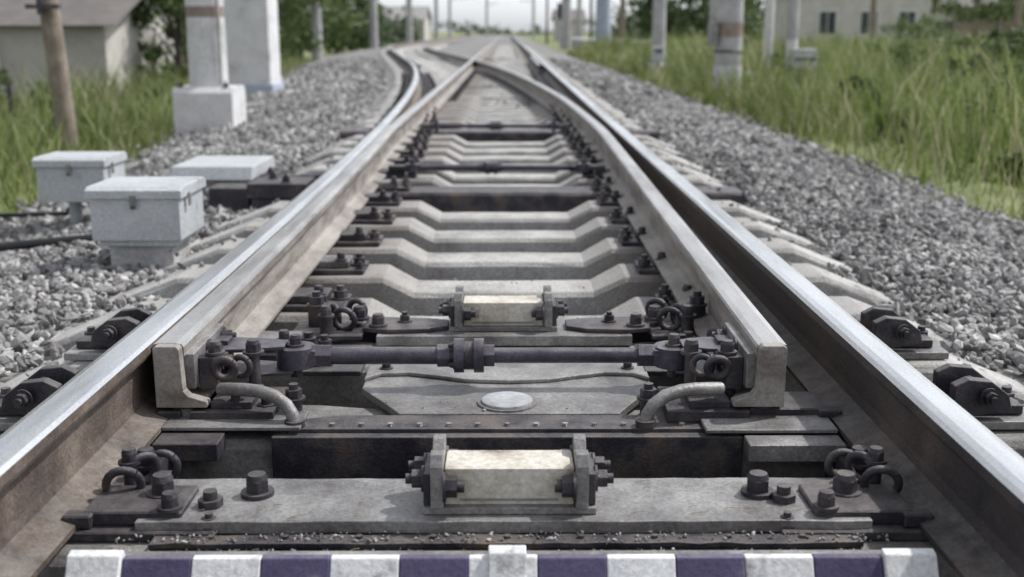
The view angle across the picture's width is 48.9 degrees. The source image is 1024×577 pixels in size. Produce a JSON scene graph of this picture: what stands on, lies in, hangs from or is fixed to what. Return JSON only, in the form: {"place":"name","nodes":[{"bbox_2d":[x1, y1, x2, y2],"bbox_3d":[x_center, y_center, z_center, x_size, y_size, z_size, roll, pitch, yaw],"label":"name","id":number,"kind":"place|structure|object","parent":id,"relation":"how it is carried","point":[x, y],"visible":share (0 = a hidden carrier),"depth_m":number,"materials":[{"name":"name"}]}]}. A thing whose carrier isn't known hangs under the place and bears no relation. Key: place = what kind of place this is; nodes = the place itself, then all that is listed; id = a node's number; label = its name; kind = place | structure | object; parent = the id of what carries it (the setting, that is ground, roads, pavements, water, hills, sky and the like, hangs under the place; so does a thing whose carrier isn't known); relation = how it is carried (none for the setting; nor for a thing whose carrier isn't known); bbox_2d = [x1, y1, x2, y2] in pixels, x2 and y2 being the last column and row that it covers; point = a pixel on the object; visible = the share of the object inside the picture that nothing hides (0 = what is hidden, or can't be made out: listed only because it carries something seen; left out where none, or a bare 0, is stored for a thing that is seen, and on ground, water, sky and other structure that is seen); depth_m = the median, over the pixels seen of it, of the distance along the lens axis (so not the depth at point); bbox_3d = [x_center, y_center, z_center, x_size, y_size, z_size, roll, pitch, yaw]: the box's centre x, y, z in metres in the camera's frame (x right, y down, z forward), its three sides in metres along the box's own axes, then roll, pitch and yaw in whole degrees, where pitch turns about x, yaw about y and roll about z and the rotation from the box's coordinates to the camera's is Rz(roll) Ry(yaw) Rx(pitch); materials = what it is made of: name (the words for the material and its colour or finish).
{"place":"outdoors","nodes":[
{"label":"outdoors","id":0,"kind":"place"},
{"bbox_2d":[0,20,1023,220],"bbox_3d":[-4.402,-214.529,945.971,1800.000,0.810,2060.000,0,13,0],"label":"ground","id":1,"kind":"structure","parent":0,"point":[555,46],"depth_m":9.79,"materials":[{"name":"green plant"}]},
{"bbox_2d":[0,67,15,110],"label":"bush","id":2,"kind":"object","parent":1,"relation":"on","point":[2,77],"visible":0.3,"depth_m":19.95,"materials":[{"name":"green plant"}]},
{"bbox_2d":[0,82,17,150],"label":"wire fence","id":3,"kind":"object","parent":1,"relation":"on","point":[9,90],"visible":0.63,"depth_m":13.58,"materials":[{"name":"metal"}]},
{"bbox_2d":[25,0,78,150],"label":"wooden pole","id":4,"kind":"object","parent":1,"relation":"on","point":[48,11],"visible":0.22,"depth_m":10.52,"materials":[{"name":"brown wood"}]},
{"bbox_2d":[15,79,104,123],"bbox_3d":[-7.306,-2.809,18.321,1.373,1.274,1.652,0,13,0],"label":"bush","id":5,"kind":"object","parent":1,"relation":"on","point":[33,92],"visible":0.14,"depth_m":18.19,"materials":[{"name":"green plant"}]},
{"bbox_2d":[0,105,128,118],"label":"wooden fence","id":6,"kind":"object","parent":1,"relation":"on","point":[27,109],"visible":0.02,"depth_m":19.27,"materials":[{"name":"grey wood"}]},
{"bbox_2d":[32,108,98,150],"bbox_3d":[-5.249,-1.762,13.397,0.850,0.791,0.984,-9,16,-36],"label":"bush","id":7,"kind":"object","parent":1,"relation":"on","point":[53,119],"visible":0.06,"depth_m":13.20,"materials":[{"name":"green plant"}]},
{"bbox_2d":[0,0,185,114],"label":"house","id":8,"kind":"structure","parent":1,"relation":"on","point":[93,30],"depth_m":22.56,"materials":[{"name":"paint"}]},
{"bbox_2d":[131,85,172,114],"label":"bush","id":9,"kind":"object","parent":1,"relation":"on","point":[161,90],"visible":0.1,"depth_m":16.58,"materials":[{"name":"green plant"}]},
{"bbox_2d":[130,0,187,91],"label":"tree","id":10,"kind":"object","parent":1,"relation":"on","point":[175,9],"visible":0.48,"depth_m":24.48,"materials":[{"name":"green plant"}]},
{"bbox_2d":[171,65,188,87],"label":"bush","id":11,"kind":"object","parent":1,"relation":"on","point":[183,71],"visible":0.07,"depth_m":23.59,"materials":[{"name":"green plant"}]},
{"bbox_2d":[172,0,246,133],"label":"concrete mast","id":12,"kind":"object","parent":1,"relation":"on","point":[209,95],"visible":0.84,"depth_m":12.53,"materials":[{"name":"concrete"}]},
{"bbox_2d":[223,0,283,93],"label":"white pillar","id":13,"kind":"structure","parent":1,"relation":"on","point":[252,43],"depth_m":19.56,"materials":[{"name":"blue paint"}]},
{"bbox_2d":[278,4,293,39],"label":"tree","id":14,"kind":"object","parent":1,"relation":"on","point":[280,27],"depth_m":48.13,"materials":[{"name":"green plant"}]},
{"bbox_2d":[279,29,301,67],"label":"bush","id":15,"kind":"object","parent":1,"relation":"on","point":[294,36],"visible":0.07,"depth_m":35.34,"materials":[{"name":"green plant"}]},
{"bbox_2d":[277,0,338,59],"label":"tree","id":16,"kind":"object","parent":1,"relation":"on","point":[292,12],"visible":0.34,"depth_m":43.55,"materials":[{"name":"green plant"}]},
{"bbox_2d":[310,0,322,60],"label":"concrete mast","id":17,"kind":"object","parent":1,"relation":"on","point":[316,19],"visible":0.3,"depth_m":43.65,"materials":[{"name":"concrete"}]},
{"bbox_2d":[278,0,370,59],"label":"tree","id":18,"kind":"object","parent":1,"relation":"on","point":[341,24],"visible":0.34,"depth_m":63.64,"materials":[{"name":"green plant"}]},
{"bbox_2d":[289,0,389,55],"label":"tree","id":19,"kind":"object","parent":1,"relation":"on","point":[361,35],"visible":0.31,"depth_m":82.15,"materials":[{"name":"green plant"}]},
{"bbox_2d":[369,0,377,48],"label":"concrete mast","id":20,"kind":"object","parent":1,"relation":"on","point":[373,27],"depth_m":64.05,"materials":[{"name":"concrete"}]},
{"bbox_2d":[377,6,431,42],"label":"plastered house","id":21,"kind":"structure","parent":1,"relation":"on","point":[421,13],"depth_m":138.28,"materials":[{"name":"paint"}]},
{"bbox_2d":[406,0,412,42],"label":"concrete mast","id":22,"kind":"object","parent":1,"relation":"on","point":[409,26],"visible":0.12,"depth_m":97.08,"materials":[{"name":"grey concrete"}]},
{"bbox_2d":[434,0,438,38],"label":"catenary mast","id":23,"kind":"object","parent":1,"relation":"on","point":[436,29],"visible":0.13,"depth_m":131.14,"materials":[{"name":"concrete"}]},
{"bbox_2d":[448,0,451,37],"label":"catenary mast","id":24,"kind":"object","parent":1,"relation":"on","point":[449,21],"visible":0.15,"depth_m":170.04,"materials":[{"name":"concrete"}]},
{"bbox_2d":[486,0,496,36],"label":"catenary mast","id":25,"kind":"object","parent":1,"relation":"on","point":[487,4],"visible":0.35,"depth_m":203.95,"materials":[{"name":"concrete"}]},
{"bbox_2d":[0,35,1023,406],"bbox_3d":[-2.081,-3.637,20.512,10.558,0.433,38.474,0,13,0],"label":"ballast gravel","id":26,"kind":"structure","parent":1,"relation":"on","point":[812,190],"depth_m":6.22,"materials":[{"name":"grey gravel"}]},
{"bbox_2d":[0,206,68,217],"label":"cable","id":27,"kind":"object","parent":26,"relation":"on","point":[39,214],"visible":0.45,"depth_m":6.71,"materials":[{"name":"black rubber"}]},
{"bbox_2d":[0,234,92,251],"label":"cable hose","id":28,"kind":"object","parent":26,"relation":"on","point":[21,244],"visible":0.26,"depth_m":5.38,"materials":[{"name":"black rubber"}]},
{"bbox_2d":[31,151,126,222],"bbox_3d":[-2.354,-0.492,6.206,0.396,0.495,0.400,0,13,0],"label":"trackside junction box","id":29,"kind":"object","parent":26,"relation":"on","point":[68,177],"visible":0.88,"depth_m":6.02,"materials":[{"name":"grey paint"}]},
{"bbox_2d":[84,177,205,273],"bbox_3d":[-1.517,-0.207,4.746,0.396,0.490,0.420,0,13,0],"label":"trackside junction box","id":30,"kind":"object","parent":26,"relation":"on","point":[136,221],"visible":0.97,"depth_m":4.56,"materials":[{"name":"grey paint"}]},
{"bbox_2d":[170,156,281,190],"bbox_3d":[-1.737,-0.701,7.064,0.610,0.200,0.695,0,13,0],"label":"cable coupling box","id":31,"kind":"object","parent":26,"relation":"on","point":[213,170],"visible":0.59,"depth_m":6.77,"materials":[{"name":"metal"}]},
{"bbox_2d":[0,34,479,576],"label":"stock rail","id":32,"kind":"object","parent":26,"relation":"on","point":[64,446],"visible":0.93,"depth_m":2.14,"materials":[{"name":"grey metal"}]},
{"bbox_2d":[208,170,387,213],"bbox_3d":[-1.173,-0.553,6.300,1.008,0.212,0.494,-3,13,-12],"label":"point machine linkage","id":33,"kind":"object","parent":26,"relation":"on","point":[235,197],"visible":0.89,"depth_m":6.11,"materials":[{"name":"metal"}]},
{"bbox_2d":[175,277,535,478],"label":"oily ballast gravel","id":34,"kind":"structure","parent":26,"relation":"on","point":[453,279],"depth_m":4.50,"materials":[{"name":"black gravel"}]},
{"bbox_2d":[159,456,845,477],"bbox_3d":[-0.027,0.511,2.296,1.435,0.320,0.270,0,13,0],"label":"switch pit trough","id":35,"kind":"object","parent":26,"relation":"on","point":[166,464],"depth_m":2.31,"materials":[{"name":"metal"}]},
{"bbox_2d":[0,45,1023,576],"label":"concrete sleepers","id":36,"kind":"object","parent":26,"relation":"on","point":[478,233],"visible":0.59,"depth_m":4.62,"materials":[{"name":"concrete"}]},
{"bbox_2d":[101,446,180,491],"bbox_3d":[-0.684,0.344,2.070,0.129,0.108,0.170,0,13,0],"label":"rail spring clip","id":37,"kind":"object","parent":36,"relation":"on","point":[139,467],"visible":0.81,"depth_m":2.06,"materials":[{"name":"metal"}]},
{"bbox_2d":[152,35,502,397],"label":"switch blade","id":38,"kind":"object","parent":36,"relation":"on","point":[252,295],"visible":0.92,"depth_m":3.87,"materials":[{"name":"grey metal"}]},
{"bbox_2d":[221,333,721,377],"bbox_3d":[-0.084,0.160,2.662,1.235,0.102,0.120,0,13,0],"label":"switch connecting rod","id":39,"kind":"object","parent":38,"relation":"attached to","point":[296,355],"visible":0.94,"depth_m":2.65,"materials":[{"name":"black metal"}]},
{"bbox_2d":[420,120,567,131],"bbox_3d":[-0.154,-1.391,9.632,1.260,0.102,0.088,0,13,0],"label":"switch connecting rod","id":40,"kind":"object","parent":38,"relation":"attached to","point":[436,125],"visible":1,"depth_m":9.61,"materials":[{"name":"black metal"}]},
{"bbox_2d":[388,159,604,175],"bbox_3d":[-0.090,-0.719,6.688,1.280,0.102,0.088,0,13,0],"label":"switch connecting rod","id":41,"kind":"object","parent":38,"relation":"attached to","point":[584,166],"visible":1,"depth_m":6.67,"materials":[{"name":"black metal"}]},
{"bbox_2d":[406,56,422,73],"bbox_3d":[-2.310,-5.231,26.235,0.175,0.180,7.554,-2,13,-7],"label":"check rail","id":42,"kind":"object","parent":36,"relation":"on","point":[417,65],"visible":0.6,"depth_m":23.67,"materials":[{"name":"silver metal"}]},
{"bbox_2d":[61,72,933,541],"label":"rail fastenings","id":43,"kind":"object","parent":36,"relation":"on","point":[115,512],"visible":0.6,"depth_m":2.46,"materials":[{"name":"metal"}]},
{"bbox_2d":[152,333,845,461],"bbox_3d":[-0.029,0.236,2.664,1.435,0.092,0.710,0,13,0],"label":"slide support plate","id":44,"kind":"object","parent":36,"relation":"on","point":[756,448],"visible":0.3,"depth_m":2.38,"materials":[{"name":"metal"}]},
{"bbox_2d":[152,323,305,427],"bbox_3d":[-0.588,0.180,2.564,0.332,0.174,0.325,2,13,9],"label":"blade clamp","id":45,"kind":"object","parent":44,"relation":"on","point":[205,360],"visible":0.98,"depth_m":2.46,"materials":[{"name":"metal"}]},
{"bbox_2d":[635,323,786,428],"bbox_3d":[0.407,0.179,2.568,0.332,0.174,0.325,-2,13,-9],"label":"blade clamp","id":46,"kind":"object","parent":44,"relation":"on","point":[739,363],"visible":1,"depth_m":2.46,"materials":[{"name":"metal"}]},
{"bbox_2d":[293,290,706,345],"bbox_3d":[-0.014,0.152,3.213,1.200,0.292,0.223,0,13,0],"label":"cross tie plate","id":47,"kind":"object","parent":36,"relation":"on","point":[405,329],"visible":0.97,"depth_m":3.13,"materials":[{"name":"metal"}]},
{"bbox_2d":[439,285,567,330],"bbox_3d":[-0.024,0.055,3.182,0.363,0.107,0.156,0,13,0],"label":"insulated joint bracket","id":48,"kind":"object","parent":47,"relation":"on","point":[464,312],"visible":1,"depth_m":3.14,"materials":[{"name":"metal"}]},
{"bbox_2d":[65,545,938,576],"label":"striped guard board","id":49,"kind":"object","parent":36,"relation":"attached to","point":[506,561],"visible":1,"depth_m":1.78,"materials":[{"name":"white paint"}]},
{"bbox_2d":[115,279,889,550],"bbox_3d":[-0.019,0.198,3.018,1.310,0.085,2.424,0,13,0],"label":"grit debris","id":50,"kind":"object","parent":36,"relation":"on","point":[233,540],"visible":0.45,"depth_m":1.90,"materials":[{"name":"stone"}]},
{"bbox_2d":[134,469,872,549],"bbox_3d":[-0.009,0.447,2.017,1.400,0.231,0.251,0,13,0],"label":"cross tie plate","id":51,"kind":"object","parent":36,"relation":"on","point":[663,504],"visible":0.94,"depth_m":1.93,"materials":[{"name":"metal"}]},
{"bbox_2d":[405,434,613,513],"bbox_3d":[-0.004,0.326,1.988,0.363,0.107,0.156,0,13,0],"label":"insulated joint bracket","id":52,"kind":"object","parent":51,"relation":"on","point":[570,480],"visible":1,"depth_m":1.95,"materials":[{"name":"metal"}]},
{"bbox_2d":[199,480,811,550],"bbox_3d":[0.026,0.400,1.965,1.140,0.036,0.256,0,13,0],"label":"dry straw debris","id":53,"kind":"object","parent":36,"relation":"on","point":[553,516],"visible":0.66,"depth_m":1.95,"materials":[{"name":"beige plant"}]},
{"bbox_2d":[271,363,742,478],"bbox_3d":[-0.011,0.313,2.659,1.000,0.205,0.535,0,13,0],"label":"lock cover plate","id":54,"kind":"object","parent":36,"relation":"on","point":[602,395],"visible":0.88,"depth_m":2.42,"materials":[{"name":"metal"}]},
{"bbox_2d":[0,306,1023,430],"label":"anchor brackets","id":55,"kind":"object","parent":36,"relation":"on","point":[983,400],"visible":0.86,"depth_m":2.54,"materials":[{"name":"metal"}]},
{"bbox_2d":[528,56,541,73],"bbox_3d":[0.537,-5.289,26.490,0.150,0.180,8.000,0,13,0],"label":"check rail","id":56,"kind":"object","parent":36,"relation":"on","point":[535,64],"visible":0.98,"depth_m":24.89,"materials":[{"name":"silver metal"}]},
{"bbox_2d":[424,34,787,396],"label":"switch blade","id":57,"kind":"object","parent":36,"relation":"on","point":[689,258],"visible":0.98,"depth_m":4.17,"materials":[{"name":"silver metal"}]},
{"bbox_2d":[510,34,1023,576],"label":"stock rail","id":58,"kind":"object","parent":36,"relation":"on","point":[954,464],"visible":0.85,"depth_m":2.30,"materials":[{"name":"grey metal"}]},
{"bbox_2d":[824,445,902,492],"bbox_3d":[0.652,0.342,2.076,0.129,0.108,0.170,0,13,0],"label":"rail spring clip","id":59,"kind":"object","parent":36,"relation":"on","point":[866,465],"visible":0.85,"depth_m":2.06,"materials":[{"name":"metal"}]},
{"bbox_2d":[520,0,534,38],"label":"catenary mast","id":60,"kind":"object","parent":1,"relation":"on","point":[533,19],"visible":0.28,"depth_m":184.59,"materials":[{"name":"concrete"}]},
{"bbox_2d":[546,0,547,43],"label":"catenary mast","id":61,"kind":"object","parent":1,"relation":"on","point":[546,21],"depth_m":108.91,"materials":[{"name":"metal"}]},
{"bbox_2d":[557,3,561,45],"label":"track signal","id":62,"kind":"object","parent":1,"relation":"on","point":[559,11],"visible":0.66,"depth_m":97.11,"materials":[{"name":"metal"}]},
{"bbox_2d":[561,0,570,49],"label":"concrete mast","id":63,"kind":"object","parent":1,"relation":"on","point":[565,24],"visible":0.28,"depth_m":75.72,"materials":[{"name":"grey concrete"}]},
{"bbox_2d":[551,9,586,40],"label":"plastered house","id":64,"kind":"structure","parent":1,"relation":"on","point":[573,23],"depth_m":146.45,"materials":[{"name":"beige paint"}]},
{"bbox_2d":[576,0,581,37],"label":"catenary mast","id":65,"kind":"object","parent":1,"relation":"on","point":[579,19],"depth_m":111.71,"materials":[{"name":"concrete"}]},
{"bbox_2d":[589,0,592,37],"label":"catenary mast","id":66,"kind":"object","parent":1,"relation":"on","point":[590,18],"depth_m":85.54,"materials":[{"name":"concrete"}]},
{"bbox_2d":[595,0,610,46],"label":"concrete mast","id":67,"kind":"object","parent":1,"relation":"on","point":[603,18],"depth_m":58.07,"materials":[{"name":"concrete"}]},
{"bbox_2d":[571,38,649,47],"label":"platform","id":68,"kind":"structure","parent":1,"relation":"on","point":[575,42],"depth_m":87.58,"materials":[{"name":"concrete"}]},
{"bbox_2d":[619,0,625,38],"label":"wooden pole","id":69,"kind":"object","parent":1,"relation":"on","point":[622,19],"depth_m":92.25,"materials":[{"name":"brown wood"}]},
{"bbox_2d":[279,0,1021,49],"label":"distant trees","id":70,"kind":"object","parent":1,"relation":"on","point":[398,31],"visible":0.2,"depth_m":120.37,"materials":[{"name":"green plant"}]},
{"bbox_2d":[648,0,666,72],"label":"concrete mast","id":71,"kind":"object","parent":1,"relation":"on","point":[659,25],"visible":0.36,"depth_m":30.55,"materials":[{"name":"concrete"}]},
{"bbox_2d":[652,46,663,78],"bbox_3d":[3.428,-5.253,26.471,0.260,0.850,0.280,0,13,0],"label":"dwarf signal","id":72,"kind":"object","parent":1,"relation":"on","point":[658,54],"visible":0.76,"depth_m":26.37,"materials":[{"name":"metal"}]},
{"bbox_2d":[623,0,709,41],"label":"tree","id":73,"kind":"object","parent":1,"relation":"on","point":[683,25],"visible":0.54,"depth_m":76.88,"materials":[{"name":"green plant"}]},
{"bbox_2d":[709,0,716,21],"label":"catenary mast","id":74,"kind":"object","parent":1,"relation":"on","point":[713,9],"depth_m":67.84,"materials":[{"name":"concrete"}]},
{"bbox_2d":[674,0,765,37],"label":"tree","id":75,"kind":"object","parent":1,"relation":"on","point":[747,5],"visible":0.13,"depth_m":83.33,"materials":[{"name":"green plant"}]},
{"bbox_2d":[707,0,743,97],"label":"concrete mast","id":76,"kind":"object","parent":1,"relation":"on","point":[725,33],"visible":0.74,"depth_m":19.84,"materials":[{"name":"concrete"}]},
{"bbox_2d":[691,14,762,55],"bbox_3d":[6.290,-7.199,33.241,2.139,2.033,2.347,8,15,32],"label":"bush","id":77,"kind":"object","parent":1,"relation":"on","point":[749,28],"visible":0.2,"depth_m":33.02,"materials":[{"name":"green plant"}]},
{"bbox_2d":[762,0,774,74],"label":"thin mast","id":78,"kind":"object","parent":1,"relation":"on","point":[769,19],"depth_m":23.34,"materials":[{"name":"grey metal"}]},
{"bbox_2d":[784,0,799,83],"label":"thin mast","id":79,"kind":"object","parent":1,"relation":"on","point":[793,21],"visible":0.34,"depth_m":20.40,"materials":[{"name":"concrete"}]},
{"bbox_2d":[764,45,821,78],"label":"bush","id":80,"kind":"object","parent":1,"relation":"on","point":[781,49],"visible":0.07,"depth_m":23.47,"materials":[{"name":"green plant"}]},
{"bbox_2d":[788,48,816,85],"bbox_3d":[5.157,-3.741,20.080,0.400,1.050,0.430,0,13,0],"label":"relay cabinet","id":81,"kind":"object","parent":1,"relation":"on","point":[809,52],"visible":0.46,"depth_m":19.83,"materials":[{"name":"grey paint"}]},
{"bbox_2d":[773,0,930,46],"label":"plastered house","id":82,"kind":"structure","parent":1,"relation":"on","point":[850,16],"depth_m":62.30,"materials":[{"name":"beige paint"}]},
{"bbox_2d":[828,74,884,114],"bbox_3d":[5.314,-2.927,17.295,0.936,0.804,0.929,0,13,0],"label":"bush","id":83,"kind":"object","parent":1,"relation":"on","point":[852,80],"visible":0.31,"depth_m":17.12,"materials":[{"name":"green plant"}]},
{"bbox_2d":[868,0,876,44],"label":"wooden pole","id":84,"kind":"object","parent":1,"relation":"on","point":[873,13],"depth_m":58.32,"materials":[{"name":"brown wood"}]},
{"bbox_2d":[870,18,944,47],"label":"bush","id":85,"kind":"object","parent":1,"relation":"on","point":[898,29],"visible":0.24,"depth_m":41.07,"materials":[{"name":"green plant"}]},
{"bbox_2d":[872,102,945,142],"bbox_3d":[4.491,-1.831,12.904,0.689,0.624,0.923,-12,18,-43],"label":"bush","id":86,"kind":"object","parent":1,"relation":"on","point":[880,126],"visible":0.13,"depth_m":12.79,"materials":[{"name":"green plant"}]},
{"bbox_2d":[861,12,962,73],"bbox_3d":[9.421,-5.573,26.545,2.400,1.849,2.355,0,13,0],"label":"bush","id":87,"kind":"object","parent":1,"relation":"on","point":[925,20],"visible":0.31,"depth_m":26.27,"materials":[{"name":"green plant"}]},
{"bbox_2d":[880,44,954,83],"bbox_3d":[8.480,-4.552,23.658,1.545,1.138,1.403,-7,15,-29],"label":"bush","id":88,"kind":"object","parent":1,"relation":"on","point":[899,57],"visible":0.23,"depth_m":23.42,"materials":[{"name":"green plant"}]},
{"bbox_2d":[890,25,977,56],"bbox_3d":[12.098,-6.731,32.203,2.801,1.721,2.629,0,13,0],"label":"bush","id":89,"kind":"object","parent":1,"relation":"on","point":[938,31],"visible":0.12,"depth_m":32.38,"materials":[{"name":"green plant"}]},
{"bbox_2d":[928,0,1002,44],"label":"plastered house","id":90,"kind":"structure","parent":1,"relation":"on","point":[948,17],"depth_m":82.84,"materials":[{"name":"paint"}]},
{"bbox_2d":[930,23,1023,94],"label":"bush","id":91,"kind":"object","parent":1,"relation":"on","point":[1011,36],"visible":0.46,"depth_m":18.45,"materials":[{"name":"green plant"}]},
{"bbox_2d":[930,0,1023,38],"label":"tree","id":92,"kind":"object","parent":1,"relation":"on","point":[981,12],"visible":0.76,"depth_m":73.28,"materials":[{"name":"green plant"}]},
{"bbox_2d":[966,67,1007,114],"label":"bush","id":93,"kind":"object","parent":1,"relation":"on","point":[996,72],"depth_m":16.30,"materials":[{"name":"green plant"}]},
{"bbox_2d":[951,17,1023,42],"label":"wooden fence","id":94,"kind":"object","parent":1,"relation":"on","point":[977,28],"visible":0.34,"depth_m":59.54,"materials":[{"name":"grey wood"}]},
{"bbox_2d":[960,58,1023,131],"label":"bush","id":95,"kind":"object","parent":1,"relation":"on","point":[1006,72],"visible":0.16,"depth_m":13.78,"materials":[{"name":"green plant"}]},
{"bbox_2d":[979,26,1023,73],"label":"bush","id":96,"kind":"object","parent":1,"relation":"on","point":[981,48],"visible":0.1,"depth_m":25.62,"materials":[{"name":"green plant"}]},
{"bbox_2d":[987,146,1023,184],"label":"bush","id":97,"kind":"object","parent":1,"relation":"on","point":[1012,167],"visible":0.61,"depth_m":9.26,"materials":[{"name":"green plant"}]},
{"bbox_2d":[997,0,1023,26],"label":"tree","id":98,"kind":"object","parent":1,"relation":"on","point":[1007,1],"visible":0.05,"depth_m":95.29,"materials":[{"name":"green plant"}]},
{"bbox_2d":[1012,0,1022,30],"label":"wooden pole","id":99,"kind":"object","parent":1,"relation":"on","point":[1017,13],"depth_m":58.29,"materials":[{"name":"brown wood"}]},
{"bbox_2d":[279,0,765,31],"label":"sky","id":100,"kind":"structure","parent":0,"point":[514,14],"materials":[{"name":"white"}]}
]}

